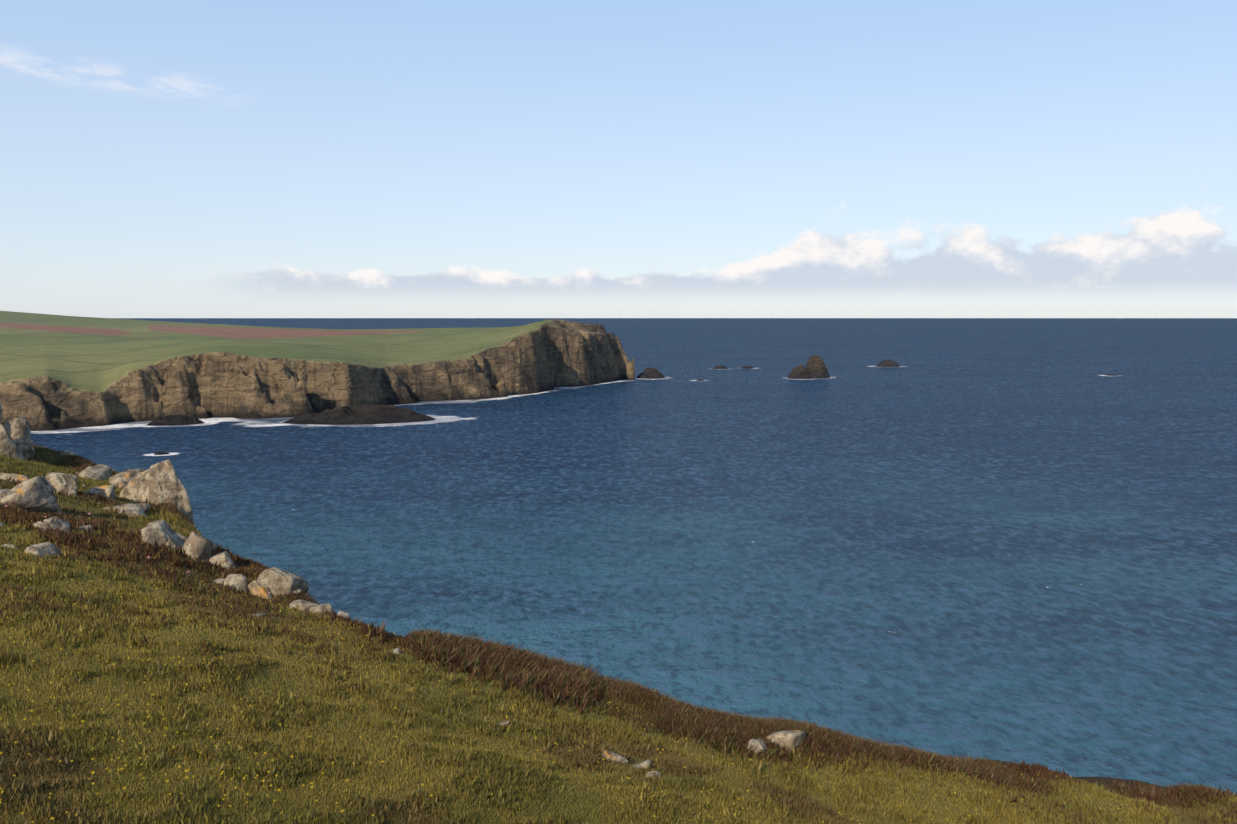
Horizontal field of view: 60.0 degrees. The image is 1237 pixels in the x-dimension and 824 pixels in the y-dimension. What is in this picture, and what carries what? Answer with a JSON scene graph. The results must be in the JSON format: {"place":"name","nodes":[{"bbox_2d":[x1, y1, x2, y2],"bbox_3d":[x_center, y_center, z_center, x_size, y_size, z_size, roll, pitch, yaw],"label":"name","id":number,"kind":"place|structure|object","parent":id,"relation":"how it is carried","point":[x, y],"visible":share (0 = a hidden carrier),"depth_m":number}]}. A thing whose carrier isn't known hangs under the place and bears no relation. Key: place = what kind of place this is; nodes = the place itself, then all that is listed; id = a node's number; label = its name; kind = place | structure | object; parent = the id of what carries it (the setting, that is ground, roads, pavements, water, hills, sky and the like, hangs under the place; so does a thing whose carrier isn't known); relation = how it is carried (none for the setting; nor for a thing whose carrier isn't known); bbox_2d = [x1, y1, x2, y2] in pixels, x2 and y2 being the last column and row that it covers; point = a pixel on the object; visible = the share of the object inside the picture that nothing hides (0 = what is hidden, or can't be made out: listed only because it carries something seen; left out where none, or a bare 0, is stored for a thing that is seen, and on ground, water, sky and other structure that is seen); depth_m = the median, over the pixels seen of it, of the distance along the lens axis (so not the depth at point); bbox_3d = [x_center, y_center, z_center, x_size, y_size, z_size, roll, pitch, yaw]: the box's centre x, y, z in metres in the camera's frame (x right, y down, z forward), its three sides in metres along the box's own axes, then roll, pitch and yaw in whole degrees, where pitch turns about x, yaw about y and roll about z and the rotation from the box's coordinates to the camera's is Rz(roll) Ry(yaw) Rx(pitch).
{"place":"outdoors","nodes":[
{"label":"outdoors","id":0,"kind":"place"},
{"bbox_2d":[0,311,1236,823],"bbox_3d":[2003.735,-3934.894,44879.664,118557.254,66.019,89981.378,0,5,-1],"label":"ground","id":1,"kind":"structure","parent":0,"point":[58,371],"depth_m":516.98},
{"bbox_2d":[1,544,16,549],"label":"rock","id":2,"kind":"object","parent":1,"relation":"on","point":[12,545],"visible":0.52,"depth_m":7.71},
{"bbox_2d":[0,473,29,481],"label":"rock","id":3,"kind":"object","parent":1,"relation":"on","point":[15,477],"visible":0.31,"depth_m":11.12},
{"bbox_2d":[0,403,33,459],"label":"rock","id":4,"kind":"object","parent":1,"relation":"on","point":[14,429],"visible":0.31,"depth_m":13.62},
{"bbox_2d":[13,439,34,460],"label":"rock","id":5,"kind":"object","parent":1,"relation":"on","point":[26,448],"visible":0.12,"depth_m":13.53},
{"bbox_2d":[0,476,61,513],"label":"rock","id":6,"kind":"object","parent":1,"relation":"on","point":[35,494],"visible":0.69,"depth_m":9.44},
{"bbox_2d":[24,542,60,557],"bbox_3d":[-4.120,1.062,7.622,0.245,0.236,0.288,0,5,-1],"label":"rock","id":7,"kind":"object","parent":1,"relation":"on","point":[45,548],"visible":0.29,"depth_m":7.62},
{"bbox_2d":[33,516,70,531],"bbox_3d":[-4.643,0.989,8.773,0.296,0.254,0.277,-4,6,-36],"label":"rock","id":8,"kind":"object","parent":1,"relation":"on","point":[53,522],"visible":0.35,"depth_m":8.75},
{"bbox_2d":[45,472,77,495],"bbox_3d":[-5.797,0.915,10.958,0.480,0.590,0.374,-3,6,-33],"label":"rock","id":9,"kind":"object","parent":1,"relation":"on","point":[63,482],"visible":0.35,"depth_m":10.91},
{"bbox_2d":[61,449,81,456],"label":"rock","id":10,"kind":"object","parent":1,"relation":"on","point":[68,452],"visible":0.29,"depth_m":14.84},
{"bbox_2d":[76,525,92,531],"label":"rock","id":11,"kind":"object","parent":1,"relation":"on","point":[90,526],"visible":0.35,"depth_m":9.07},
{"bbox_2d":[78,464,111,480],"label":"rock","id":12,"kind":"object","parent":1,"relation":"on","point":[100,471],"visible":0.4,"depth_m":13.38},
{"bbox_2d":[85,484,115,499],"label":"rock","id":13,"kind":"object","parent":1,"relation":"on","point":[107,491],"visible":0.25,"depth_m":11.34},
{"bbox_2d":[102,503,150,517],"bbox_3d":[-4.941,1.045,10.807,0.465,0.224,0.459,0,5,-1],"label":"rock","id":14,"kind":"object","parent":1,"relation":"on","point":[135,509],"visible":0.27,"depth_m":10.70},
{"bbox_2d":[109,469,145,487],"bbox_3d":[-6.096,0.994,13.418,0.486,0.595,0.781,2,6,25],"label":"rock","id":15,"kind":"object","parent":1,"relation":"on","point":[122,479],"visible":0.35,"depth_m":13.18},
{"bbox_2d":[119,459,193,524],"bbox_3d":[-5.382,1.227,12.079,1.199,1.379,0.596,-4,6,-37],"label":"rock","id":16,"kind":"object","parent":1,"relation":"on","point":[160,482],"visible":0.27,"depth_m":12.04},
{"bbox_2d":[213,578,224,584],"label":"rock","id":17,"kind":"object","parent":1,"relation":"on","point":[220,581],"visible":0.35,"depth_m":8.73},
{"bbox_2d":[206,551,235,569],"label":"rock","id":18,"kind":"object","parent":1,"relation":"on","point":[223,560],"visible":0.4,"depth_m":9.34},
{"bbox_2d":[224,574,247,592],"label":"rock","id":19,"kind":"object","parent":1,"relation":"on","point":[238,581],"visible":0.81,"depth_m":8.74},
{"bbox_2d":[247,579,258,589],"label":"rock","id":20,"kind":"object","parent":1,"relation":"on","point":[250,585],"visible":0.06,"depth_m":8.80},
{"bbox_2d":[250,613,265,616],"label":"rock","id":21,"kind":"object","parent":1,"relation":"on","point":[258,614],"visible":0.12,"depth_m":7.38},
{"bbox_2d":[249,567,308,598],"bbox_3d":[-2.871,1.579,8.938,0.493,0.567,0.370,0,5,-1],"label":"rock","id":22,"kind":"object","parent":1,"relation":"on","point":[274,581],"visible":0.54,"depth_m":8.86},
{"bbox_2d":[288,600,318,611],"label":"rock","id":23,"kind":"object","parent":1,"relation":"on","point":[303,604],"visible":0.31,"depth_m":8.39},
{"bbox_2d":[309,603,333,613],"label":"rock","id":24,"kind":"object","parent":1,"relation":"on","point":[325,607],"visible":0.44,"depth_m":8.40},
{"bbox_2d":[337,611,350,617],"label":"rock","id":25,"kind":"object","parent":1,"relation":"on","point":[342,614],"visible":0.29,"depth_m":8.33},
{"bbox_2d":[389,648,401,653],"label":"rock","id":26,"kind":"object","parent":1,"relation":"on","point":[397,650],"visible":0.33,"depth_m":7.33},
{"bbox_2d":[497,721,509,724],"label":"rock","id":27,"kind":"object","parent":1,"relation":"on","point":[505,722],"visible":0.31,"depth_m":6.28},
{"bbox_2d":[0,469,1163,823],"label":"flowers","id":28,"kind":"object","parent":1,"relation":"on","point":[286,725],"visible":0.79,"depth_m":4.77},
{"bbox_2d":[602,750,628,763],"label":"rock","id":29,"kind":"object","parent":1,"relation":"on","point":[609,755],"visible":0.4,"depth_m":6.18},
{"bbox_2d":[0,445,1236,823],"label":"turf","id":30,"kind":"structure","parent":1,"relation":"on","point":[494,779],"depth_m":5.68},
{"bbox_2d":[34,446,1235,809],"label":"heather","id":31,"kind":"object","parent":1,"relation":"on","point":[568,684],"visible":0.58,"depth_m":7.67},
{"bbox_2d":[630,760,650,769],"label":"rock","id":32,"kind":"object","parent":1,"relation":"on","point":[644,764],"visible":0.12,"depth_m":6.12},
{"bbox_2d":[646,771,660,777],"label":"rock","id":33,"kind":"object","parent":1,"relation":"on","point":[652,773],"visible":0.44,"depth_m":5.97},
{"bbox_2d":[747,739,767,754],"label":"rock","id":34,"kind":"object","parent":1,"relation":"on","point":[753,743],"visible":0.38,"depth_m":7.29},
{"bbox_2d":[765,730,805,750],"bbox_3d":[1.153,2.360,7.494,0.295,0.295,0.183,1,5,15],"label":"rock","id":35,"kind":"object","parent":1,"relation":"on","point":[792,738],"visible":0.62,"depth_m":7.43},
{"bbox_2d":[0,0,1236,317],"label":"sky","id":36,"kind":"structure","parent":0,"point":[159,158]},
{"bbox_2d":[30,318,1236,794],"bbox_3d":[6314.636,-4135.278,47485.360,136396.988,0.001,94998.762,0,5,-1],"label":"sea","id":37,"kind":"structure","parent":0,"point":[1004,538],"depth_m":250.40}
]}

